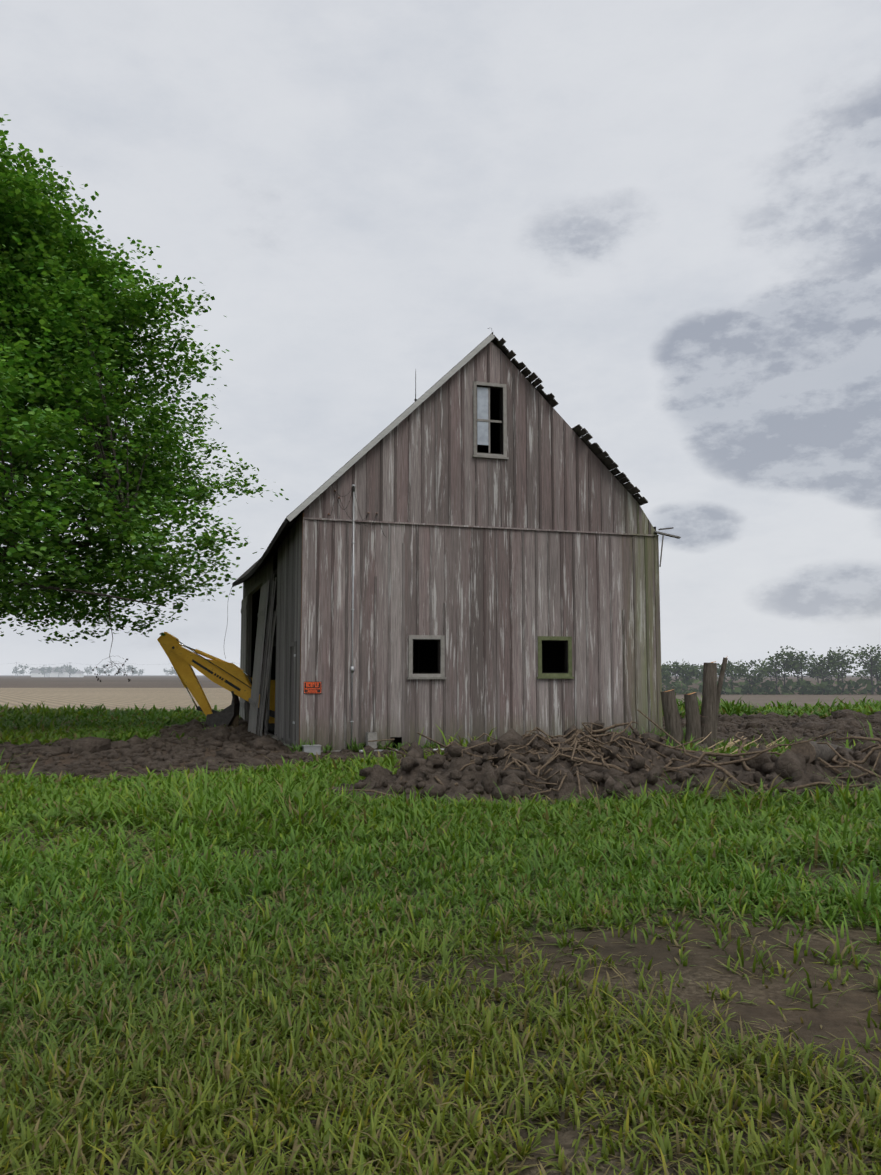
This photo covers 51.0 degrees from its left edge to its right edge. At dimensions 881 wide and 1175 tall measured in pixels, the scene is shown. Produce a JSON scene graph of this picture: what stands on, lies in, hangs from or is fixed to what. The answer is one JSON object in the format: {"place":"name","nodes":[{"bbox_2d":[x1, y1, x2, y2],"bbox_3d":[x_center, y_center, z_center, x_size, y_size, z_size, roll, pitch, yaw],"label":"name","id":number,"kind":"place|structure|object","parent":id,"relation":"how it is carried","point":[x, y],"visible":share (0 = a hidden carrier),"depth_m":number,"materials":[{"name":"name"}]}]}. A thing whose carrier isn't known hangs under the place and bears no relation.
{"place":"outdoors","nodes":[
{"label":"outdoors","id":0,"kind":"place"},
{"bbox_2d":[12,664,176,675],"bbox_3d":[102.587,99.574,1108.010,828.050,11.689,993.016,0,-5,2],"label":"distant trees","id":1,"kind":"object","parent":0,"point":[49,668],"visible":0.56,"depth_m":644.53,"materials":[{"name":"green plant"}]},
{"bbox_2d":[0,114,288,645],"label":"maple tree","id":2,"kind":"object","parent":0,"point":[43,299],"depth_m":23.75,"materials":[{"name":"green plant"}]},
{"bbox_2d":[8,582,166,681],"bbox_3d":[-9.374,0.953,21.901,6.841,2.559,0.383,-2,-6,22],"label":"hanging branch","id":3,"kind":"object","parent":2,"relation":"on","point":[75,591],"visible":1,"depth_m":21.20,"materials":[{"name":"brown plant"}]},
{"bbox_2d":[0,693,880,1174],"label":"lawn","id":4,"kind":"structure","parent":0,"point":[838,1020],"depth_m":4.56,"materials":[{"name":"green plant"}]},
{"bbox_2d":[157,632,274,726],"bbox_3d":[-4.621,2.692,26.827,7.408,2.829,2.142,0,-5,2],"label":"excavator arm","id":5,"kind":"object","parent":4,"relation":"on","point":[232,678],"visible":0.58,"depth_m":26.90,"materials":[{"name":"yellow metal"}]},
{"bbox_2d":[229,715,238,726],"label":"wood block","id":6,"kind":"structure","parent":4,"relation":"on","point":[235,723],"depth_m":26.88,"materials":[{"name":"brown wood"}]},
{"bbox_2d":[248,570,277,735],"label":"leaning boards","id":7,"kind":"object","parent":4,"relation":"on","point":[254,702],"visible":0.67,"depth_m":24.03,"materials":[{"name":"grey wood"}]},
{"bbox_2d":[302,745,321,754],"bbox_3d":[-2.569,3.212,18.295,0.350,0.185,0.435,2,-6,-17],"label":"concrete block","id":8,"kind":"object","parent":4,"relation":"on","point":[313,749],"visible":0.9,"depth_m":18.12,"materials":[{"name":"grey concrete"}]},
{"bbox_2d":[366,732,376,748],"bbox_3d":[-1.415,3.159,18.887,0.190,0.401,0.210,2,-6,-17],"label":"concrete block","id":9,"kind":"object","parent":4,"relation":"on","point":[370,736],"depth_m":18.80,"materials":[{"name":"grey concrete"}]},
{"bbox_2d":[359,748,444,752],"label":"stones","id":10,"kind":"object","parent":4,"relation":"on","point":[360,751],"visible":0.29,"depth_m":18.66,"materials":[{"name":"grey stone"}]},
{"bbox_2d":[0,709,880,796],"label":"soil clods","id":11,"kind":"object","parent":4,"relation":"on","point":[841,723],"visible":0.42,"depth_m":19.23,"materials":[{"name":"brown soil"}]},
{"bbox_2d":[239,509,655,751],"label":"barn side wall","id":12,"kind":"structure","parent":4,"relation":"on","point":[284,563],"depth_m":22.33,"materials":[{"name":"grey wood"}]},
{"bbox_2d":[304,682,321,693],"bbox_3d":[-2.600,2.034,18.777,0.365,0.240,0.009,2,-6,-17],"label":"no trespassing sign","id":13,"kind":"object","parent":12,"relation":"attached to","point":[312,687],"visible":1,"depth_m":18.77,"materials":[{"name":"orange"}]},
{"bbox_2d":[414,372,416,400],"bbox_3d":[-0.550,-4.437,20.497,0.052,0.850,0.060,2,-6,-17],"label":"lightning rod","id":14,"kind":"object","parent":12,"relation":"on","point":[415,399],"visible":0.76,"depth_m":20.49,"materials":[{"name":"grey metal"}]},
{"bbox_2d":[232,332,635,586],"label":"barn roof","id":15,"kind":"structure","parent":12,"relation":"on","point":[289,521],"depth_m":20.18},
{"bbox_2d":[488,328,680,566],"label":"roof shingles","id":16,"kind":"object","parent":15,"relation":"on","point":[608,462],"visible":0.65,"depth_m":20.95,"materials":[{"name":"black wood"}]},
{"bbox_2d":[300,341,662,750],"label":"barn gable boards","id":17,"kind":"object","parent":12,"relation":"attached to","point":[491,570],"visible":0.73,"depth_m":20.09,"materials":[{"name":"grey wood"}]},
{"bbox_2d":[327,484,386,747],"bbox_3d":[-1.728,0.586,19.120,1.280,5.528,0.133,2,-6,-17],"label":"electrical conduit","id":18,"kind":"object","parent":17,"relation":"attached to","point":[352,609],"visible":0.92,"depth_m":19.16,"materials":[{"name":"grey metal"}]},
{"bbox_2d":[407,381,573,678],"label":"window frames","id":19,"kind":"structure","parent":17,"relation":"attached to","point":[481,413],"depth_m":20.41,"materials":[{"name":"grey wood"}]},
{"bbox_2d":[289,726,830,752],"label":"weeds","id":20,"kind":"object","parent":4,"relation":"on","point":[298,748],"visible":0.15,"depth_m":18.76,"materials":[{"name":"green plant"}]},
{"bbox_2d":[339,730,880,805],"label":"dirt pile mound","id":21,"kind":"object","parent":4,"relation":"on","point":[411,776],"visible":0.29,"depth_m":11.90,"materials":[{"name":"soil"}]},
{"bbox_2d":[339,709,880,802],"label":"dirt pile","id":22,"kind":"object","parent":21,"relation":"on","point":[575,745],"visible":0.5,"depth_m":12.15,"materials":[{"name":"brown soil"}]},
{"bbox_2d":[354,721,880,800],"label":"dirt pile clods","id":23,"kind":"object","parent":21,"relation":"on","point":[788,764],"visible":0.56,"depth_m":11.84,"materials":[{"name":"soil"}]},
{"bbox_2d":[661,656,727,750],"bbox_3d":[4.965,2.361,18.091,1.237,2.040,0.835,5,-7,-41],"label":"cut multi-stem stump","id":24,"kind":"object","parent":4,"relation":"on","point":[705,724],"visible":0.79,"depth_m":17.88,"materials":[{"name":"wood"}]},
{"bbox_2d":[790,740,850,764],"bbox_3d":[5.741,2.489,13.412,0.380,0.709,3.106,-4,-7,39],"label":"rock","id":25,"kind":"object","parent":4,"relation":"on","point":[814,750],"visible":0.29,"depth_m":12.29,"materials":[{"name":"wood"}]},
{"bbox_2d":[0,675,880,707],"bbox_3d":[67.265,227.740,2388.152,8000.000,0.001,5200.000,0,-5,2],"label":"ground","id":26,"kind":"structure","parent":0,"point":[113,681],"depth_m":221.89,"materials":[{"name":"beige soil"}]},
{"bbox_2d":[15,667,176,676],"bbox_3d":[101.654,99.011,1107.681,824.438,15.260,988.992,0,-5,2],"label":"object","id":27,"kind":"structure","parent":26,"relation":"on","point":[34,672],"depth_m":645.25,"materials":[{"name":"green plant"}]},
{"bbox_2d":[0,688,239,710],"bbox_3d":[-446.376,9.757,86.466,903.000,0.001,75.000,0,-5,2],"label":"field stubble","id":28,"kind":"object","parent":26,"relation":"on","point":[168,699],"depth_m":64.23,"materials":[{"name":"beige plant"}]},
{"bbox_2d":[661,644,880,694],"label":"treeline","id":29,"kind":"object","parent":26,"relation":"on","point":[808,688],"depth_m":74.85,"materials":[{"name":"green plant"}]},
{"bbox_2d":[0,0,880,674],"label":"sky","id":30,"kind":"structure","parent":0,"point":[668,212],"materials":[{"name":"grey"}]},
{"bbox_2d":[676,693,880,705],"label":"brown field","id":31,"kind":"structure","parent":0,"point":[799,700],"depth_m":61.51,"materials":[{"name":"beige soil"}]}
]}

